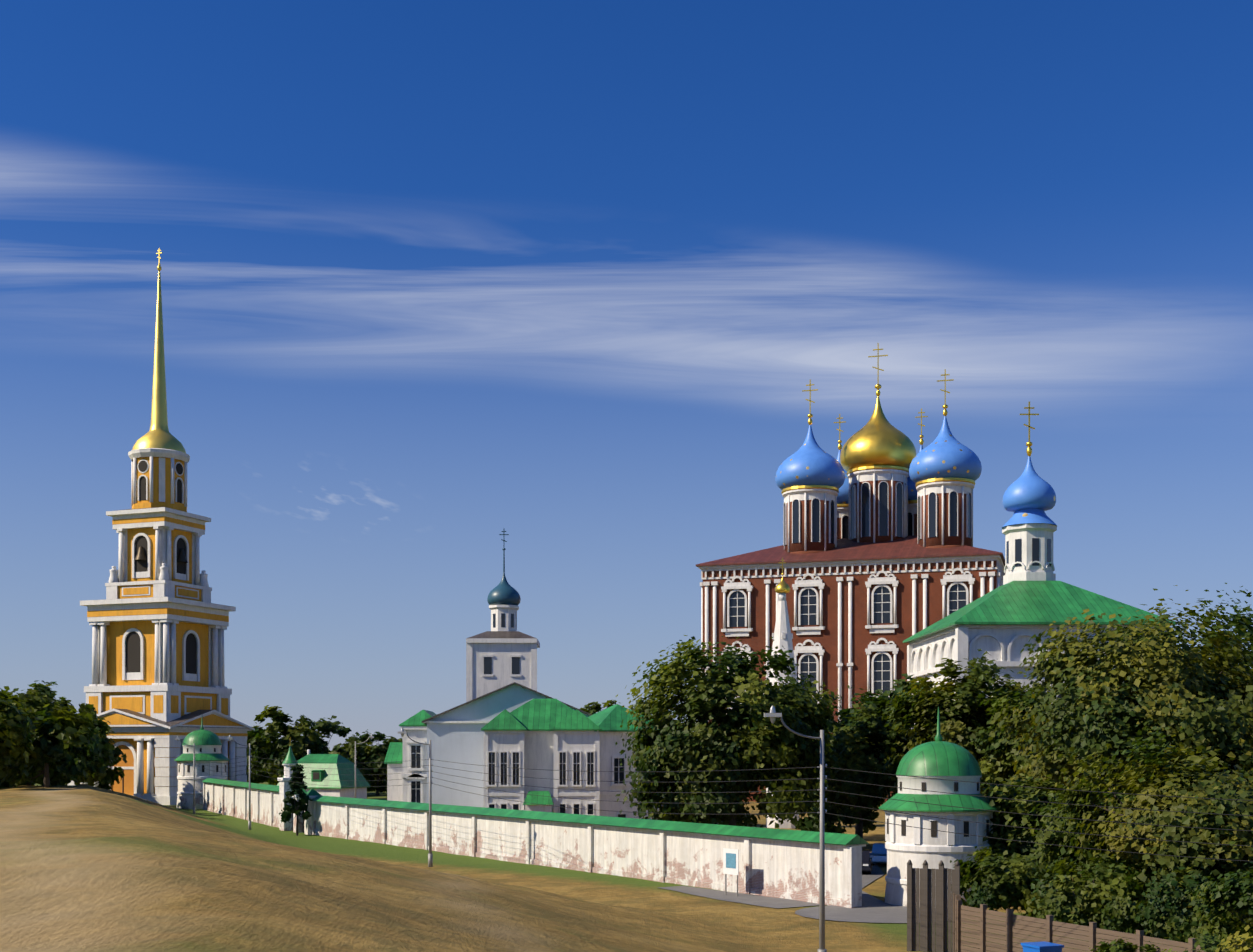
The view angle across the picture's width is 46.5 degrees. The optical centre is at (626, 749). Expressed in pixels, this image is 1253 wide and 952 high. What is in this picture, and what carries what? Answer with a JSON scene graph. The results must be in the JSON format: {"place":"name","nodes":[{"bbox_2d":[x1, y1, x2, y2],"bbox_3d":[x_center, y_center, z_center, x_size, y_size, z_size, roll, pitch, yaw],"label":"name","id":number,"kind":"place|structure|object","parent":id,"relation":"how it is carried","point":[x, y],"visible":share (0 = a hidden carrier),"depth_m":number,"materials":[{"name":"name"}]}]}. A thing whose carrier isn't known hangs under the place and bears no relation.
{"place":"outdoors","nodes":[
{"label":"outdoors","id":0,"kind":"place"},
{"bbox_2d":[67,248,254,804],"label":"bell tower","id":1,"kind":"structure","parent":0,"point":[157,620],"depth_m":216.81,"materials":[{"name":"yellow paint"}]},
{"bbox_2d":[277,749,369,798],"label":"green roof house","id":2,"kind":"structure","parent":0,"point":[342,767],"depth_m":186.04,"materials":[{"name":"white paint"}]},
{"bbox_2d":[0,752,1172,951],"bbox_3d":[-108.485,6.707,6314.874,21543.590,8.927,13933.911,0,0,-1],"label":"ground","id":3,"kind":"structure","parent":0,"point":[86,868],"depth_m":41.69,"materials":[{"name":"brown plant"}]},
{"bbox_2d":[0,697,39,783],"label":"distant tree","id":4,"kind":"object","parent":3,"relation":"on","point":[16,724],"visible":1,"depth_m":147.25,"materials":[{"name":"green plant"}]},
{"bbox_2d":[0,686,54,788],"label":"distant tree","id":5,"kind":"object","parent":3,"relation":"on","point":[38,700],"visible":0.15,"depth_m":162.63,"materials":[{"name":"green plant"}]},
{"bbox_2d":[4,680,103,785],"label":"distant tree","id":6,"kind":"object","parent":3,"relation":"on","point":[76,752],"visible":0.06,"depth_m":173.29,"materials":[{"name":"green plant"}]},
{"bbox_2d":[9,701,101,787],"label":"distant tree","id":7,"kind":"object","parent":3,"relation":"on","point":[53,740],"visible":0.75,"depth_m":157.86,"materials":[{"name":"green plant"}]},
{"bbox_2d":[35,691,114,785],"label":"distant tree","id":8,"kind":"object","parent":3,"relation":"on","point":[57,778],"visible":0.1,"depth_m":186.65,"materials":[{"name":"green plant"}]},
{"bbox_2d":[64,714,126,789],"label":"distant tree","id":9,"kind":"object","parent":3,"relation":"on","point":[103,777],"visible":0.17,"depth_m":199.41,"materials":[{"name":"green plant"}]},
{"bbox_2d":[175,736,195,813],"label":"lamp post","id":10,"kind":"object","parent":3,"relation":"on","point":[178,739],"visible":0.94,"depth_m":176.72,"materials":[{"name":"metal"}]},
{"bbox_2d":[174,716,229,808],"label":"round tower","id":11,"kind":"structure","parent":3,"relation":"on","point":[208,744],"depth_m":195.84,"materials":[{"name":"paint"}]},
{"bbox_2d":[227,735,250,829],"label":"lamp post","id":12,"kind":"object","parent":3,"relation":"on","point":[249,821],"visible":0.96,"depth_m":144.91,"materials":[{"name":"metal"}]},
{"bbox_2d":[202,778,278,827],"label":"monastery wall","id":13,"kind":"structure","parent":3,"relation":"on","point":[226,797],"depth_m":167.93,"materials":[{"name":"paint"}]},
{"bbox_2d":[246,722,283,784],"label":"distant tree","id":14,"kind":"object","parent":3,"relation":"on","point":[258,778],"visible":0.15,"depth_m":256.99,"materials":[{"name":"green plant"}]},
{"bbox_2d":[246,705,326,785],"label":"distant tree","id":15,"kind":"object","parent":3,"relation":"on","point":[259,745],"visible":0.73,"depth_m":246.13,"materials":[{"name":"green plant"}]},
{"bbox_2d":[279,764,311,835],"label":"tree","id":16,"kind":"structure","parent":3,"relation":"on","point":[298,807],"depth_m":135.35,"materials":[{"name":"green plant"}]},
{"bbox_2d":[277,737,321,834],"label":"turret","id":17,"kind":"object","parent":3,"relation":"on","point":[306,826],"depth_m":143.01,"materials":[{"name":"paint"}]},
{"bbox_2d":[284,715,348,759],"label":"distant tree","id":18,"kind":"object","parent":3,"relation":"on","point":[324,727],"visible":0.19,"depth_m":253.86,"materials":[{"name":"green plant"}]},
{"bbox_2d":[328,727,373,759],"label":"distant tree","id":19,"kind":"object","parent":3,"relation":"on","point":[343,748],"visible":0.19,"depth_m":264.27,"materials":[{"name":"green plant"}]},
{"bbox_2d":[354,734,373,797],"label":"yard lamp post","id":20,"kind":"object","parent":3,"relation":"on","point":[355,755],"visible":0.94,"depth_m":173.60,"materials":[{"name":"metal"}]},
{"bbox_2d":[347,729,401,795],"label":"distant tree","id":21,"kind":"object","parent":3,"relation":"on","point":[366,765],"visible":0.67,"depth_m":251.88,"materials":[{"name":"green plant"}]},
{"bbox_2d":[398,728,432,866],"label":"lamp post","id":22,"kind":"object","parent":3,"relation":"on","point":[430,854],"visible":0.88,"depth_m":98.86,"materials":[{"name":"metal"}]},
{"bbox_2d":[384,531,662,819],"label":"church","id":23,"kind":"structure","parent":3,"relation":"on","point":[509,716],"depth_m":153.37,"materials":[{"name":"paint"}]},
{"bbox_2d":[312,795,868,907],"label":"monastery wall","id":24,"kind":"structure","parent":3,"relation":"on","point":[781,863],"depth_m":91.30,"materials":[{"name":"paint"}]},
{"bbox_2d":[583,700,616,714],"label":"distant tree","id":25,"kind":"object","parent":3,"relation":"on","point":[594,708],"visible":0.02,"depth_m":207.16,"materials":[{"name":"green plant"}]},
{"bbox_2d":[631,674,690,726],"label":"distant tree","id":26,"kind":"object","parent":3,"relation":"on","point":[661,712],"visible":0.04,"depth_m":248.82,"materials":[{"name":"green plant"}]},
{"bbox_2d":[723,848,738,895],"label":"info sign","id":27,"kind":"object","parent":3,"relation":"on","point":[731,861],"visible":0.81,"depth_m":79.36,"materials":[{"name":"metal"}]},
{"bbox_2d":[615,635,849,828],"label":"tree","id":28,"kind":"object","parent":3,"relation":"on","point":[745,737],"visible":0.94,"depth_m":96.51,"materials":[{"name":"green plant"}]},
{"bbox_2d":[763,558,798,827],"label":"bell tower","id":29,"kind":"structure","parent":3,"relation":"on","point":[782,634],"depth_m":148.68,"materials":[{"name":"white paint"}]},
{"bbox_2d":[764,706,826,951],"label":"lamp post","id":30,"kind":"object","parent":3,"relation":"on","point":[772,714],"visible":0.98,"depth_m":51.14,"materials":[{"name":"metal"}]},
{"bbox_2d":[194,754,1252,861],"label":"power lines","id":31,"kind":"object","parent":30,"relation":"attached to","point":[829,802],"visible":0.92,"depth_m":50.43,"materials":[{"name":"black metal"}]},
{"bbox_2d":[769,708,855,794],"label":"tree","id":32,"kind":"object","parent":3,"relation":"on","point":[843,712],"visible":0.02,"depth_m":130.54,"materials":[{"name":"green plant"}]},
{"bbox_2d":[788,739,874,833],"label":"tree","id":33,"kind":"object","parent":3,"relation":"on","point":[809,825],"visible":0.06,"depth_m":114.43,"materials":[{"name":"green plant"}]},
{"bbox_2d":[808,680,919,849],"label":"tree","id":34,"kind":"object","parent":3,"relation":"on","point":[866,741],"visible":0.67,"depth_m":104.73,"materials":[{"name":"green plant"}]},
{"bbox_2d":[870,843,886,864],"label":"silver car","id":35,"kind":"object","parent":3,"relation":"on","point":[878,853],"visible":0.5,"depth_m":99.08,"materials":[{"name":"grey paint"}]},
{"bbox_2d":[833,673,933,741],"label":"tree","id":36,"kind":"object","parent":3,"relation":"on","point":[902,683],"visible":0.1,"depth_m":122.49,"materials":[{"name":"green plant"}]},
{"bbox_2d":[879,707,996,907],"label":"round tower","id":37,"kind":"structure","parent":3,"relation":"on","point":[938,758],"depth_m":73.43,"materials":[{"name":"paint"}]},
{"bbox_2d":[876,649,1051,800],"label":"yellowish tree","id":38,"kind":"object","parent":3,"relation":"on","point":[917,708],"visible":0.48,"depth_m":99.15,"materials":[{"name":"green plant"}]},
{"bbox_2d":[950,846,1064,930],"bbox_3d":[16.728,6.175,63.648,4.684,4.141,5.605,0,0,-23],"label":"shrub","id":39,"kind":"object","parent":3,"relation":"on","point":[1004,883],"visible":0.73,"depth_m":62.74,"materials":[{"name":"green plant"}]},
{"bbox_2d":[969,679,1090,801],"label":"tree","id":40,"kind":"object","parent":3,"relation":"on","point":[1005,758],"visible":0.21,"depth_m":93.70,"materials":[{"name":"green plant"}]},
{"bbox_2d":[1021,941,1063,951],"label":"blue bin","id":41,"kind":"object","parent":3,"relation":"on","point":[1043,946],"visible":1,"depth_m":49.47,"materials":[{"name":"blue plastic"}]},
{"bbox_2d":[982,773,1117,888],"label":"shade tree","id":42,"kind":"object","parent":3,"relation":"on","point":[1008,848],"visible":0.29,"depth_m":73.83,"materials":[{"name":"green plant"}]},
{"bbox_2d":[907,860,1249,951],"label":"plank fence","id":43,"kind":"object","parent":3,"relation":"on","point":[933,910],"visible":0.98,"depth_m":55.43,"materials":[{"name":"brown wood"}]},
{"bbox_2d":[1020,784,1136,894],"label":"shade tree","id":44,"kind":"object","parent":3,"relation":"on","point":[1052,855],"visible":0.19,"depth_m":68.35,"materials":[{"name":"green plant"}]},
{"bbox_2d":[1031,855,1157,940],"bbox_3d":[19.328,6.178,59.025,6.376,4.045,5.529,0,0,-1],"label":"shrub","id":45,"kind":"object","parent":3,"relation":"on","point":[1058,903],"visible":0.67,"depth_m":58.01,"materials":[{"name":"green plant"}]},
{"bbox_2d":[988,583,1252,800],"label":"tree","id":46,"kind":"object","parent":3,"relation":"on","point":[1151,680],"visible":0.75,"depth_m":80.73,"materials":[{"name":"green plant"}]},
{"bbox_2d":[1090,938,1157,951],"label":"bush","id":47,"kind":"object","parent":3,"relation":"on","point":[1119,945],"visible":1,"depth_m":46.60,"materials":[{"name":"green plant"}]},
{"bbox_2d":[1036,719,1252,939],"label":"tree","id":48,"kind":"object","parent":3,"relation":"on","point":[1197,776],"visible":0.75,"depth_m":57.80,"materials":[{"name":"green plant"}]},
{"bbox_2d":[1096,864,1252,951],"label":"shrub","id":49,"kind":"object","parent":3,"relation":"on","point":[1167,913],"visible":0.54,"depth_m":53.00,"materials":[{"name":"green plant"}]},
{"bbox_2d":[1156,929,1240,951],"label":"bush","id":50,"kind":"object","parent":3,"relation":"on","point":[1203,941],"visible":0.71,"depth_m":38.50,"materials":[{"name":"green plant"}]},
{"bbox_2d":[1180,862,1252,951],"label":"shrub","id":51,"kind":"object","parent":3,"relation":"on","point":[1235,898],"visible":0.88,"depth_m":49.73,"materials":[{"name":"green plant"}]},
{"bbox_2d":[1190,605,1252,672],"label":"tree","id":52,"kind":"object","parent":3,"relation":"on","point":[1240,617],"depth_m":118.83,"materials":[{"name":"green plant"}]},
{"bbox_2d":[1215,925,1252,951],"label":"bush","id":53,"kind":"object","parent":3,"relation":"on","point":[1244,943],"visible":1,"depth_m":35.94,"materials":[{"name":"yellow plant"}]},
{"bbox_2d":[0,0,1252,750],"label":"sky","id":54,"kind":"structure","parent":0,"point":[570,279],"materials":[{"name":"blue"}]},
{"bbox_2d":[658,863,962,922],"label":"asphalt path","id":55,"kind":"structure","parent":0,"point":[871,909],"depth_m":74.21,"materials":[{"name":"grey asphalt"}]},
{"bbox_2d":[862,850,871,873],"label":"dark car","id":56,"kind":"object","parent":55,"relation":"on","point":[866,861],"visible":0.44,"depth_m":92.89,"materials":[{"name":"black paint"}]},
{"bbox_2d":[696,343,1004,801],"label":"cathedral","id":57,"kind":"structure","parent":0,"point":[880,555],"depth_m":225.20,"materials":[{"name":"red brick"}]},
{"bbox_2d":[903,401,1175,728],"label":"church","id":58,"kind":"structure","parent":0,"point":[1017,610],"depth_m":128.98,"materials":[{"name":"white paint"}]}
]}

